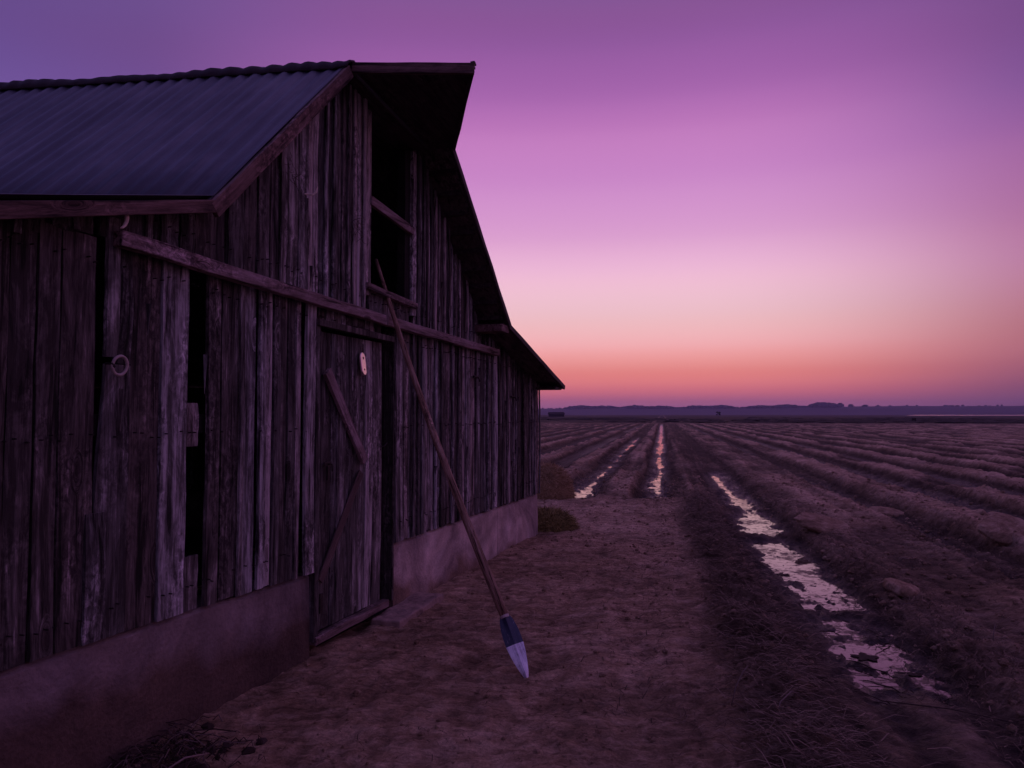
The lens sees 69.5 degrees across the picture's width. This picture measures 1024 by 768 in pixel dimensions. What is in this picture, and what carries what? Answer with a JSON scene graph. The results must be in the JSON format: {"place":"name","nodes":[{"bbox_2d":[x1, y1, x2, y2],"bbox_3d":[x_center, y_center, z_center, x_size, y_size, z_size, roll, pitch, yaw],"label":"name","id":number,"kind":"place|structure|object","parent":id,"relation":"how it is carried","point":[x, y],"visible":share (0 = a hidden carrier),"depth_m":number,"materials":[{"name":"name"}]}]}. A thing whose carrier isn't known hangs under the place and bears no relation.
{"place":"outdoors","nodes":[
{"label":"outdoors","id":0,"kind":"place"},
{"bbox_2d":[371,592,443,627],"bbox_3d":[-0.830,1.850,5.966,0.264,0.141,0.854,-1,-2,18],"label":"concrete step","id":1,"kind":"object","parent":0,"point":[405,611],"visible":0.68,"depth_m":5.86,"materials":[{"name":"grey concrete"}]},
{"bbox_2d":[0,0,1023,408],"label":"sky","id":2,"kind":"structure","parent":0,"point":[677,203],"materials":[{"name":"purple"}]},
{"bbox_2d":[109,415,1023,767],"bbox_3d":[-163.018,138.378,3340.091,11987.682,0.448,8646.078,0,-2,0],"label":"ground","id":3,"kind":"structure","parent":0,"point":[957,457],"depth_m":5.45,"materials":[{"name":"soil"}]},
{"bbox_2d":[106,714,267,767],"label":"leaf litter","id":4,"kind":"object","parent":3,"relation":"on","point":[126,759],"visible":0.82,"depth_m":3.45,"materials":[{"name":"brown plant"}]},
{"bbox_2d":[168,753,208,767],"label":"twig","id":5,"kind":"object","parent":4,"relation":"on","point":[179,761],"visible":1,"depth_m":3.29,"materials":[{"name":"brown wood"}]},
{"bbox_2d":[0,60,564,767],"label":"barn","id":6,"kind":"structure","parent":3,"relation":"on","point":[206,384],"depth_m":4.47,"materials":[{"name":"wood"}]},
{"bbox_2d":[318,331,386,630],"bbox_3d":[-1.154,0.666,5.385,0.099,2.020,0.925,-1,-2,18],"label":"door","id":7,"kind":"structure","parent":6,"relation":"in","point":[351,446],"depth_m":5.35,"materials":[{"name":"brown wood"}]},
{"bbox_2d":[362,109,417,316],"bbox_3d":[-0.997,-1.341,5.983,0.125,1.490,0.871,-1,-2,18],"label":"loft window","id":8,"kind":"structure","parent":6,"relation":"in","point":[405,219],"depth_m":6.24,"materials":[{"name":"brown wood"}]},
{"bbox_2d":[117,499,781,767],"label":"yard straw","id":9,"kind":"object","parent":3,"relation":"on","point":[507,671],"visible":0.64,"depth_m":4.29,"materials":[{"name":"beige plant"}]},
{"bbox_2d":[374,259,528,677],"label":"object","id":10,"kind":"object","parent":3,"relation":"on","point":[513,640],"visible":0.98,"depth_m":4.95,"materials":[{"name":"brown wood"}]},
{"bbox_2d":[536,462,576,499],"bbox_3d":[0.660,1.907,14.233,1.262,0.902,1.209,0,-2,0],"label":"hay mound","id":11,"kind":"object","parent":3,"relation":"on","point":[553,483],"visible":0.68,"depth_m":13.89,"materials":[{"name":"brown plant"}]},
{"bbox_2d":[538,503,579,532],"bbox_3d":[0.523,1.942,10.384,0.999,0.578,0.949,0,-2,0],"label":"weed clump","id":12,"kind":"object","parent":3,"relation":"on","point":[557,519],"visible":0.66,"depth_m":10.15,"materials":[{"name":"plant"}]},
{"bbox_2d":[125,468,1023,767],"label":"soil crumbs","id":13,"kind":"object","parent":3,"relation":"on","point":[1003,662],"visible":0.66,"depth_m":6.34,"materials":[{"name":"brown soil"}]},
{"bbox_2d":[574,440,636,498],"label":"puddle","id":14,"kind":"object","parent":3,"relation":"on","point":[585,492],"visible":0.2,"depth_m":16.26,"materials":[{"name":"clear liquid"}]},
{"bbox_2d":[647,426,663,496],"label":"puddle","id":15,"kind":"object","parent":3,"relation":"on","point":[657,483],"visible":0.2,"depth_m":23.42,"materials":[{"name":"clear liquid"}]},
{"bbox_2d":[711,475,759,504],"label":"puddle","id":16,"kind":"object","parent":3,"relation":"on","point":[728,491],"visible":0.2,"depth_m":15.54,"materials":[{"name":"clear liquid"}]},
{"bbox_2d":[730,504,782,536],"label":"puddle","id":17,"kind":"object","parent":3,"relation":"on","point":[752,522],"visible":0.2,"depth_m":11.25,"materials":[{"name":"clear liquid"}]},
{"bbox_2d":[536,467,1023,750],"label":"field straw","id":18,"kind":"object","parent":3,"relation":"on","point":[707,634],"visible":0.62,"depth_m":5.57,"materials":[{"name":"beige plant"}]},
{"bbox_2d":[778,691,798,707],"bbox_3d":[1.403,1.608,3.765,0.214,0.050,0.024,2,-3,-41],"label":"straw stem","id":19,"kind":"object","parent":3,"relation":"on","point":[786,696],"visible":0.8,"depth_m":3.78,"materials":[{"name":"beige plant"}]},
{"bbox_2d":[665,489,954,767],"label":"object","id":20,"kind":"object","parent":3,"relation":"on","point":[811,717],"visible":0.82,"depth_m":4.07,"materials":[{"name":"brown plant"}]},
{"bbox_2d":[750,542,876,612],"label":"puddle","id":21,"kind":"object","parent":3,"relation":"on","point":[796,567],"visible":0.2,"depth_m":7.64,"materials":[{"name":"clear liquid"}]},
{"bbox_2d":[794,512,849,532],"bbox_3d":[4.214,1.887,9.887,0.959,0.104,0.554,11,15,-16],"label":"mud clod","id":22,"kind":"object","parent":3,"relation":"on","point":[813,522],"visible":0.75,"depth_m":9.76,"materials":[{"name":"soil"}]},
{"bbox_2d":[735,494,1023,767],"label":"furrow straw","id":23,"kind":"object","parent":3,"relation":"on","point":[947,638],"visible":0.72,"depth_m":5.16,"materials":[{"name":"beige plant"}]},
{"bbox_2d":[869,506,903,516],"bbox_3d":[6.079,2.089,11.949,0.628,0.123,0.414,6,13,-11],"label":"mud clod","id":24,"kind":"object","parent":3,"relation":"on","point":[889,511],"visible":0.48,"depth_m":11.90,"materials":[{"name":"soil"}]},
{"bbox_2d":[822,619,951,697],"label":"puddle","id":25,"kind":"object","parent":3,"relation":"on","point":[883,663],"visible":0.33,"depth_m":5.04,"materials":[{"name":"clear liquid"}]},
{"bbox_2d":[819,630,843,635],"bbox_3d":[2.416,1.891,5.639,0.225,0.024,0.158,-1,-3,23],"label":"twig","id":26,"kind":"object","parent":25,"relation":"on","point":[830,631],"visible":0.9,"depth_m":5.61,"materials":[{"name":"brown wood"}]},
{"bbox_2d":[850,652,878,661],"bbox_3d":[2.444,1.885,5.098,0.181,0.007,0.186,0,-2,0],"label":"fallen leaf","id":27,"kind":"object","parent":25,"relation":"on","point":[861,656],"visible":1,"depth_m":5.09,"materials":[{"name":"brown plant"}]},
{"bbox_2d":[846,660,897,677],"bbox_3d":[2.370,1.858,4.817,0.390,0.024,0.167,-2,-3,39],"label":"twig","id":28,"kind":"object","parent":25,"relation":"on","point":[870,668],"visible":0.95,"depth_m":4.82,"materials":[{"name":"brown wood"}]},
{"bbox_2d":[860,680,909,695],"bbox_3d":[2.298,1.843,4.468,0.381,0.025,0.163,-2,-3,34],"label":"twig","id":29,"kind":"object","parent":25,"relation":"on","point":[885,686],"visible":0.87,"depth_m":4.47,"materials":[{"name":"brown wood"}]},
{"bbox_2d":[873,637,898,649],"bbox_3d":[2.704,1.879,5.335,0.171,0.023,0.342,-1,-3,22],"label":"twig","id":30,"kind":"object","parent":25,"relation":"on","point":[884,644],"visible":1,"depth_m":5.32,"materials":[{"name":"brown wood"}]},
{"bbox_2d":[896,672,922,675],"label":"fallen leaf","id":31,"kind":"object","parent":25,"relation":"on","point":[914,674],"visible":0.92,"depth_m":4.76,"materials":[{"name":"brown plant"}]},
{"bbox_2d":[934,690,954,706],"bbox_3d":[2.526,1.837,4.281,0.167,0.026,0.241,-2,-3,38],"label":"twig","id":32,"kind":"object","parent":25,"relation":"on","point":[944,700],"visible":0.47,"depth_m":4.28,"materials":[{"name":"brown wood"}]},
{"bbox_2d":[883,578,919,597],"bbox_3d":[3.425,1.789,6.476,0.304,0.091,0.451,17,3,39],"label":"mud clod","id":33,"kind":"object","parent":3,"relation":"on","point":[897,587],"visible":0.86,"depth_m":6.35,"materials":[{"name":"soil"}]},
{"bbox_2d":[833,679,1023,722],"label":"dry stem","id":34,"kind":"object","parent":3,"relation":"on","point":[936,707],"visible":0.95,"depth_m":4.00,"materials":[{"name":"brown plant"}]},
{"bbox_2d":[988,511,1003,514],"bbox_3d":[7.973,2.189,11.977,0.513,0.126,0.424,6,17,-11],"label":"mud clod","id":35,"kind":"object","parent":3,"relation":"on","point":[991,512],"visible":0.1,"depth_m":12.03,"materials":[{"name":"soil"}]},
{"bbox_2d":[977,513,1023,545],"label":"mud clod","id":36,"kind":"object","parent":3,"relation":"on","point":[998,528],"visible":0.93,"depth_m":8.83,"materials":[{"name":"soil"}]},
{"bbox_2d":[538,406,1023,414],"bbox_3d":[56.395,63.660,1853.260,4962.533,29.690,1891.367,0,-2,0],"label":"hills","id":37,"kind":"structure","parent":0,"point":[938,410],"depth_m":2132.63,"materials":[{"name":"purple"}]},
{"bbox_2d":[541,402,1023,408],"bbox_3d":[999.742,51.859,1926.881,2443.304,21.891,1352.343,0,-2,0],"label":"woods","id":38,"kind":"object","parent":37,"relation":"on","point":[822,405],"visible":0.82,"depth_m":2357.57,"materials":[{"name":"plant"}]},
{"bbox_2d":[538,415,1023,421],"bbox_3d":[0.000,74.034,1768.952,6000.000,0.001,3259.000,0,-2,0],"label":"meadow","id":39,"kind":"structure","parent":0,"point":[809,417],"depth_m":509.06,"materials":[{"name":"plant"}]},
{"bbox_2d":[548,412,564,416],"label":"distant shed","id":40,"kind":"structure","parent":39,"relation":"on","point":[555,414],"depth_m":437.59,"materials":[{"name":"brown wood"}]},
{"bbox_2d":[538,417,1023,423],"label":"rough grass","id":41,"kind":"structure","parent":39,"relation":"on","point":[983,420],"depth_m":167.82,"materials":[{"name":"brown plant"}]}
]}

